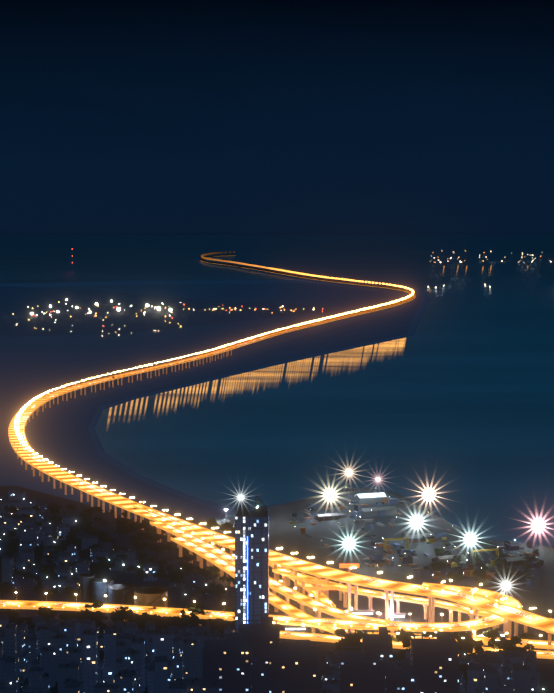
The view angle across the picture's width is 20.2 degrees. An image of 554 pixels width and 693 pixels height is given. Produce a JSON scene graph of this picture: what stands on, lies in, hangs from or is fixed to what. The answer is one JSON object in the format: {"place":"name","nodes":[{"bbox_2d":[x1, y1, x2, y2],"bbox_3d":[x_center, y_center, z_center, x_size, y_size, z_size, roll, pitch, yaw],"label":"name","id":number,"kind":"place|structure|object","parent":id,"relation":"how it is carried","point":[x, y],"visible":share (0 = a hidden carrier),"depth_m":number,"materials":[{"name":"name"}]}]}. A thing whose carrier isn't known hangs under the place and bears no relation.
{"place":"outdoors","nodes":[
{"label":"outdoors","id":0,"kind":"place"},
{"bbox_2d":[0,495,223,601],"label":"buildings","id":1,"kind":"structure","parent":0,"point":[176,591],"depth_m":1846.73,"materials":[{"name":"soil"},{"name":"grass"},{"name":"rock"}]},
{"bbox_2d":[0,503,234,599],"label":"hill trees","id":2,"kind":"object","parent":1,"relation":"on","point":[103,563],"visible":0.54,"depth_m":1906.33,"materials":[{"name":"green plant"}]},
{"bbox_2d":[0,286,331,336],"bbox_3d":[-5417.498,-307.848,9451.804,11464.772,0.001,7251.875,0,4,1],"label":"shore ground","id":3,"kind":"structure","parent":0,"point":[20,303],"depth_m":7640.01,"materials":[{"name":"black"}]},
{"bbox_2d":[13,250,550,336],"bbox_3d":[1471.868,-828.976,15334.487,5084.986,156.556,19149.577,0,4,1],"label":"distant lights","id":4,"kind":"object","parent":3,"relation":"on","point":[118,309],"visible":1,"depth_m":7652.76},
{"bbox_2d":[0,280,429,524],"bbox_3d":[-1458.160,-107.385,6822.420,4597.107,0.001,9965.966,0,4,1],"label":"mudflat ground","id":5,"kind":"structure","parent":0,"point":[32,367],"depth_m":4931.24,"materials":[{"name":"blue liquid"}]},
{"bbox_2d":[0,236,553,546],"bbox_3d":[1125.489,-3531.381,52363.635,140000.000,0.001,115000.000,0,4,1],"label":"sea water","id":6,"kind":"structure","parent":0,"point":[448,406],"depth_m":3783.04,"materials":[{"name":"blue liquid"}]},
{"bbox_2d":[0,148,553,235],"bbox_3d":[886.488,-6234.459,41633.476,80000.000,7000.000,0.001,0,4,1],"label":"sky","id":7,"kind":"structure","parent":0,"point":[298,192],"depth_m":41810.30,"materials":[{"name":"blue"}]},
{"bbox_2d":[0,486,553,692],"bbox_3d":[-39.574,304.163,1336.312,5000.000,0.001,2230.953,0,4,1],"label":"ground","id":8,"kind":"structure","parent":0,"point":[286,537],"depth_m":1780.24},
{"bbox_2d":[0,487,72,587],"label":"city","id":9,"kind":"object","parent":8,"relation":"on","point":[17,497],"visible":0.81,"depth_m":1958.15,"materials":[{"name":"grey"}]},
{"bbox_2d":[0,614,234,692],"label":"city","id":10,"kind":"object","parent":8,"relation":"on","point":[69,661],"visible":0.92,"depth_m":1327.06,"materials":[{"name":"blue"}]},
{"bbox_2d":[0,600,234,692],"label":"city trees","id":11,"kind":"object","parent":8,"relation":"on","point":[183,620],"visible":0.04,"depth_m":1573.46,"materials":[{"name":"green plant"}]},
{"bbox_2d":[80,573,167,606],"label":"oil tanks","id":12,"kind":"object","parent":8,"relation":"on","point":[93,588],"visible":0.94,"depth_m":1663.64,"materials":[{"name":"grey metal"}]},
{"bbox_2d":[133,505,335,607],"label":"ramp","id":13,"kind":"structure","parent":8,"relation":"on","point":[323,598],"depth_m":1767.91,"materials":[{"name":"yellow concrete"}]},
{"bbox_2d":[235,494,268,632],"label":"residential tower","id":14,"kind":"structure","parent":8,"relation":"on","point":[251,565],"depth_m":1450.58,"materials":[{"name":"blue"}]},
{"bbox_2d":[171,536,347,633],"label":"ramp","id":15,"kind":"structure","parent":8,"relation":"on","point":[275,601],"depth_m":1783.49,"materials":[{"name":"yellow concrete"}]},
{"bbox_2d":[0,580,521,636],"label":"highway","id":16,"kind":"structure","parent":8,"relation":"on","point":[490,620],"depth_m":1570.78,"materials":[{"name":"orange"}]},
{"bbox_2d":[150,515,391,630],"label":"ramp","id":17,"kind":"structure","parent":8,"relation":"on","point":[301,599],"depth_m":1671.91,"materials":[{"name":"yellow concrete"}]},
{"bbox_2d":[203,617,458,692],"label":"blocks","id":18,"kind":"structure","parent":8,"relation":"on","point":[252,658],"depth_m":1225.10,"materials":[{"name":"grey concrete"}]},
{"bbox_2d":[272,567,475,622],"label":"ramp","id":19,"kind":"structure","parent":8,"relation":"on","point":[370,594],"depth_m":1641.23,"materials":[{"name":"concrete"}]},
{"bbox_2d":[241,479,539,586],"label":"floodlights","id":20,"kind":"object","parent":8,"relation":"on","point":[416,522],"visible":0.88,"depth_m":1980.15,"materials":[{"name":"silver metal"}]},
{"bbox_2d":[283,563,505,636],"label":"launch gantries","id":21,"kind":"object","parent":8,"relation":"on","point":[316,588],"visible":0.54,"depth_m":1656.90,"materials":[{"name":"orange metal"}]},
{"bbox_2d":[320,648,539,692],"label":"city","id":22,"kind":"object","parent":8,"relation":"on","point":[511,671],"visible":0.46,"depth_m":1317.78,"materials":[{"name":"grey concrete"}]},
{"bbox_2d":[334,623,534,681],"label":"trees","id":23,"kind":"object","parent":8,"relation":"on","point":[468,643],"visible":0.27,"depth_m":1489.49,"materials":[{"name":"green plant"}]},
{"bbox_2d":[430,540,543,581],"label":"trees","id":24,"kind":"object","parent":8,"relation":"on","point":[479,573],"visible":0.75,"depth_m":1851.53,"materials":[{"name":"green plant"}]},
{"bbox_2d":[477,606,553,632],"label":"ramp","id":25,"kind":"structure","parent":8,"relation":"on","point":[481,613],"depth_m":1554.56,"materials":[{"name":"yellow concrete"}]},
{"bbox_2d":[8,251,553,650],"bbox_3d":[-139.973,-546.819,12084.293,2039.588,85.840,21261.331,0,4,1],"label":"bridge","id":26,"kind":"structure","parent":0,"point":[26,453],"depth_m":2172.00,"materials":[{"name":"orange"}]},
{"bbox_2d":[273,622,553,658],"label":"road","id":27,"kind":"structure","parent":0,"point":[335,639],"depth_m":1526.86,"materials":[{"name":"yellow asphalt"}]},
{"bbox_2d":[368,627,553,650],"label":"road","id":28,"kind":"structure","parent":27,"relation":"on","point":[541,644],"depth_m":1506.47,"materials":[{"name":"yellow asphalt"}]},
{"bbox_2d":[288,489,544,588],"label":"yard ground","id":29,"kind":"structure","parent":0,"point":[326,532],"depth_m":2037.85,"materials":[{"name":"grey concrete"}]},
{"bbox_2d":[289,487,539,586],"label":"yard stacks","id":30,"kind":"object","parent":29,"relation":"on","point":[408,558],"visible":0.9,"depth_m":1968.55,"materials":[{"name":"brown painted steel"}]},
{"bbox_2d":[316,493,528,565],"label":"buildings","id":31,"kind":"structure","parent":29,"relation":"on","point":[368,498],"depth_m":2166.09,"materials":[{"name":"grey"}]},
{"bbox_2d":[383,537,498,563],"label":"yard gantries","id":32,"kind":"object","parent":29,"relation":"on","point":[475,551],"visible":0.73,"depth_m":1897.68,"materials":[{"name":"brown"}]}
]}

